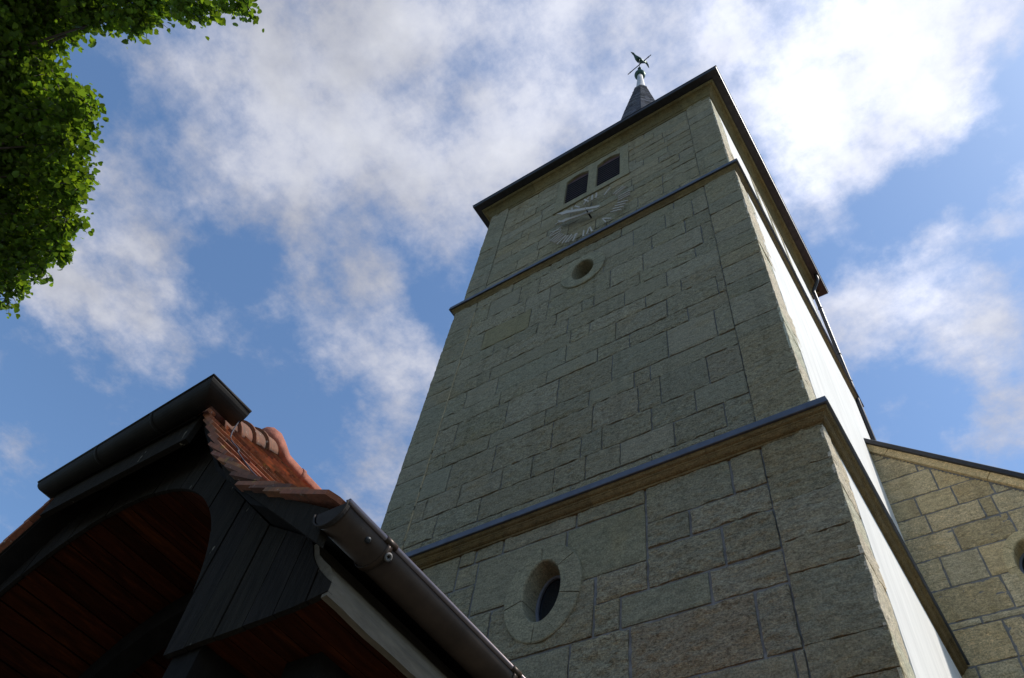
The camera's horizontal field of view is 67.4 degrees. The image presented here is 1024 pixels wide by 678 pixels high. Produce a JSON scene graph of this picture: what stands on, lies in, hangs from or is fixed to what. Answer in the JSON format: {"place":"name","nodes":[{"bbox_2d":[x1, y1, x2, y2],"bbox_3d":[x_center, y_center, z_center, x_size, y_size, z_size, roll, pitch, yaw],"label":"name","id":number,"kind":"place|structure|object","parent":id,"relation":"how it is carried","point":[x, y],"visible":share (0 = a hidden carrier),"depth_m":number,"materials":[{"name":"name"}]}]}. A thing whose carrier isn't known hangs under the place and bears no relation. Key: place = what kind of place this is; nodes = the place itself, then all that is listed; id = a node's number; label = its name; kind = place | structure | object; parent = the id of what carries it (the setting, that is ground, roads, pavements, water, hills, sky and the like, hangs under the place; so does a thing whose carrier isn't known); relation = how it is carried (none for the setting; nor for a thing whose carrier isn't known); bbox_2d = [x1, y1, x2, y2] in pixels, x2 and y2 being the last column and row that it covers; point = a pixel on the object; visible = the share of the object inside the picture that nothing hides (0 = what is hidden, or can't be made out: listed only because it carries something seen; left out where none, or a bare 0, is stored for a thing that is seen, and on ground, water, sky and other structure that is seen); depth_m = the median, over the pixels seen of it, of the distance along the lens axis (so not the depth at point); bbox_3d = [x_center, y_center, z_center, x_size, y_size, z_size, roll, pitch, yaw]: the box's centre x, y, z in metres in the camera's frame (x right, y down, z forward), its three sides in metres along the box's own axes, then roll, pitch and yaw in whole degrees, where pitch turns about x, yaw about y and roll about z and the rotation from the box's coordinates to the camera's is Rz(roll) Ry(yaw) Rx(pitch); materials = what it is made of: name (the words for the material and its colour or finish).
{"place":"outdoors","nodes":[
{"label":"outdoors","id":0,"kind":"place"},
{"bbox_2d":[0,0,1023,542],"label":"sky","id":1,"kind":"structure","parent":0,"point":[285,214],"materials":[{"name":"blue"}]},
{"label":"ground","id":2,"kind":"structure","parent":0,"visible":0},
{"bbox_2d":[0,0,263,318],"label":"linden tree","id":3,"kind":"object","parent":2,"relation":"on","point":[49,112],"visible":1,"depth_m":9.32,"materials":[{"name":"green plant"}]},
{"bbox_2d":[0,374,524,677],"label":"porch","id":4,"kind":"object","parent":2,"relation":"on","point":[203,529],"visible":1,"depth_m":4.27,"materials":[{"name":"wood"}]},
{"bbox_2d":[381,65,969,677],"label":"church tower","id":5,"kind":"structure","parent":2,"relation":"on","point":[637,445],"depth_m":10.39,"materials":[{"name":"stone"}]},
{"bbox_2d":[504,545,582,643],"bbox_3d":[0.431,3.022,8.903,1.051,1.342,0.330,-26,-64,23],"label":"oval window","id":6,"kind":"structure","parent":5,"relation":"in","point":[544,591],"depth_m":8.95,"materials":[{"name":"stone"}]},
{"bbox_2d":[560,252,605,288],"bbox_3d":[1.526,-1.213,15.340,1.021,1.161,0.480,-26,-64,23],"label":"oval window","id":7,"kind":"structure","parent":5,"relation":"in","point":[586,267],"depth_m":15.37,"materials":[{"name":"stone"}]},
{"bbox_2d":[549,186,629,244],"bbox_3d":[1.719,-2.819,17.246,2.078,2.082,0.285,-26,-64,23],"label":"tower clock","id":8,"kind":"object","parent":5,"relation":"attached to","point":[556,239],"visible":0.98,"depth_m":17.22,"materials":[{"name":"metal"}]},
{"bbox_2d":[552,144,629,215],"bbox_3d":[2.075,-3.967,19.381,2.120,2.120,0.275,-26,-64,23],"label":"louvre window","id":9,"kind":"structure","parent":5,"relation":"in","point":[614,166],"depth_m":19.35,"materials":[{"name":"stone"}]},
{"bbox_2d":[628,52,650,74],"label":"weathercock","id":10,"kind":"object","parent":5,"relation":"on","point":[639,60],"visible":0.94,"depth_m":40.07,"materials":[{"name":"metal"}]},
{"bbox_2d":[750,176,793,268],"bbox_3d":[6.569,-2.889,19.440,0.096,2.120,2.150,-26,-64,23],"label":"louvre window","id":11,"kind":"structure","parent":5,"relation":"in","point":[755,188],"depth_m":19.59,"materials":[{"name":"stone"}]},
{"bbox_2d":[863,438,1023,677],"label":"church nave","id":12,"kind":"structure","parent":2,"relation":"on","point":[960,522],"depth_m":11.81,"materials":[{"name":"stone masonry"},{"name":"slate"}]},
{"bbox_2d":[1003,530,1023,581],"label":"oval window","id":13,"kind":"structure","parent":12,"relation":"in","point":[1013,549],"depth_m":11.36,"materials":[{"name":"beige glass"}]}
]}

